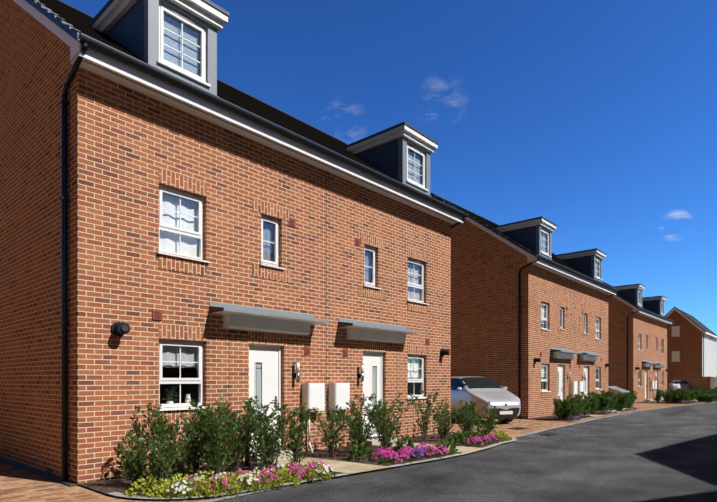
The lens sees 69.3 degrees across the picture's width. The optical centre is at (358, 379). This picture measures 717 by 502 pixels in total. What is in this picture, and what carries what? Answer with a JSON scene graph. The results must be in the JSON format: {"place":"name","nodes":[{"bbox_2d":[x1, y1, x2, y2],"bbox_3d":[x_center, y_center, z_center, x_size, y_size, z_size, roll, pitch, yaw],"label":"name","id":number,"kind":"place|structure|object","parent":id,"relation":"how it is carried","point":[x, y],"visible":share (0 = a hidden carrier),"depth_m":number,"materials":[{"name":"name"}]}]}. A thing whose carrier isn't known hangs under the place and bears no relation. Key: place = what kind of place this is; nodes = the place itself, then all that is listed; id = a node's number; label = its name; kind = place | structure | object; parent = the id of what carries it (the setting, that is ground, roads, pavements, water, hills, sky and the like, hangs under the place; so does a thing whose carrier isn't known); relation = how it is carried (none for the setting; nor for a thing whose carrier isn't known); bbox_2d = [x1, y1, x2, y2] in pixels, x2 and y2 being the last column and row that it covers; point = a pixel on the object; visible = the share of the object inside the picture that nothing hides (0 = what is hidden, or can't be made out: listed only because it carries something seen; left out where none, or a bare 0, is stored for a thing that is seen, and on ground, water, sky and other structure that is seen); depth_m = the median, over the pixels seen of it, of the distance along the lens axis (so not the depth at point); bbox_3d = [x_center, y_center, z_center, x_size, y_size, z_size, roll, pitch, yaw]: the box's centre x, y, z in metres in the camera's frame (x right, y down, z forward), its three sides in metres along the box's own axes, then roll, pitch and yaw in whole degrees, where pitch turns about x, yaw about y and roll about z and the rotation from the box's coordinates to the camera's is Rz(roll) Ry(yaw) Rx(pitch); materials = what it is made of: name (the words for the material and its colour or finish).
{"place":"outdoors","nodes":[
{"label":"outdoors","id":0,"kind":"place"},
{"bbox_2d":[0,402,716,501],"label":"paving driveways","id":1,"kind":"structure","parent":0,"point":[18,484],"depth_m":7.40,"materials":[{"name":"orange brick"}]},
{"bbox_2d":[0,0,467,486],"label":"townhouse block","id":2,"kind":"structure","parent":1,"relation":"on","point":[181,225],"depth_m":8.89,"materials":[{"name":"brick"}]},
{"bbox_2d":[79,432,516,499],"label":"planting beds","id":3,"kind":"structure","parent":1,"relation":"on","point":[341,463],"depth_m":8.94,"materials":[{"name":"brown soil"}]},
{"bbox_2d":[116,390,504,487],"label":"shrubs","id":4,"kind":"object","parent":3,"relation":"on","point":[213,442],"depth_m":8.24,"materials":[{"name":"green plant"}]},
{"bbox_2d":[124,427,511,498],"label":"flowers","id":5,"kind":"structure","parent":3,"relation":"on","point":[295,472],"depth_m":7.47,"materials":[{"name":"multicoloured plant"}]},
{"bbox_2d":[451,376,520,422],"bbox_3d":[4.096,0.711,19.204,2.125,1.696,4.306,0,0,-22],"label":"car","id":6,"kind":"object","parent":1,"relation":"on","point":[482,391],"visible":0.5,"depth_m":17.88,"materials":[{"name":"grey paint"}]},
{"bbox_2d":[431,193,618,419],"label":"townhouse block","id":7,"kind":"structure","parent":1,"relation":"on","point":[529,319],"depth_m":21.13,"materials":[{"name":"brick"}]},
{"bbox_2d":[530,409,640,420],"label":"planting beds","id":8,"kind":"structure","parent":1,"relation":"on","point":[553,417],"depth_m":20.25,"materials":[{"name":"brown soil"}]},
{"bbox_2d":[552,390,637,419],"bbox_3d":[10.532,0.980,22.548,1.302,0.994,10.032,0,0,42],"label":"hedge","id":9,"kind":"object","parent":8,"relation":"on","point":[588,404],"depth_m":21.75,"materials":[{"name":"green plant"}]},
{"bbox_2d":[566,406,635,419],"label":"flowers","id":10,"kind":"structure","parent":8,"relation":"on","point":[597,413],"depth_m":21.69,"materials":[{"name":"pink plant"}]},
{"bbox_2d":[608,382,629,394],"bbox_3d":[15.330,0.782,33.391,4.026,1.554,2.045,0,0,42],"label":"car","id":11,"kind":"object","parent":1,"relation":"on","point":[613,388],"visible":0.12,"depth_m":32.12,"materials":[{"name":"grey paint"}]},
{"bbox_2d":[602,281,673,401],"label":"townhouse block","id":12,"kind":"structure","parent":1,"relation":"on","point":[637,340],"depth_m":34.77,"materials":[{"name":"brick"}]},
{"bbox_2d":[634,399,716,403],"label":"planting beds","id":13,"kind":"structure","parent":1,"relation":"on","point":[660,401],"depth_m":33.70,"materials":[{"name":"brown soil"}]},
{"bbox_2d":[653,386,716,402],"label":"hedge","id":14,"kind":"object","parent":13,"relation":"on","point":[674,395],"depth_m":32.86,"materials":[{"name":"green plant"}]},
{"bbox_2d":[672,392,716,402],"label":"court shrubs","id":15,"kind":"object","parent":13,"relation":"on","point":[706,397],"visible":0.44,"depth_m":33.96,"materials":[{"name":"green plant"}]},
{"bbox_2d":[680,400,715,403],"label":"flowers","id":16,"kind":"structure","parent":13,"relation":"on","point":[689,401],"depth_m":32.67,"materials":[{"name":"pink plant"}]},
{"bbox_2d":[668,380,690,390],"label":"white hatchback car","id":17,"kind":"object","parent":1,"relation":"on","point":[675,385],"visible":0.6,"depth_m":56.59,"materials":[{"name":"white paint"}]},
{"bbox_2d":[672,377,707,389],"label":"garden wall","id":18,"kind":"structure","parent":1,"relation":"on","point":[701,383],"depth_m":54.83,"materials":[{"name":"brick"}]},
{"bbox_2d":[708,376,714,388],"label":"wall","id":19,"kind":"structure","parent":1,"relation":"on","point":[711,382],"depth_m":51.67,"materials":[{"name":"white paint"}]},
{"bbox_2d":[60,0,716,334],"label":"sky","id":20,"kind":"structure","parent":0,"point":[596,119],"materials":[{"name":"blue"}]},
{"bbox_2d":[214,403,716,501],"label":"road asphalt","id":21,"kind":"structure","parent":0,"point":[668,454],"depth_m":8.49,"materials":[{"name":"grey asphalt"}]},
{"bbox_2d":[665,306,716,389],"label":"house","id":22,"kind":"structure","parent":0,"point":[691,346],"depth_m":61.92,"materials":[{"name":"brick"}]}
]}

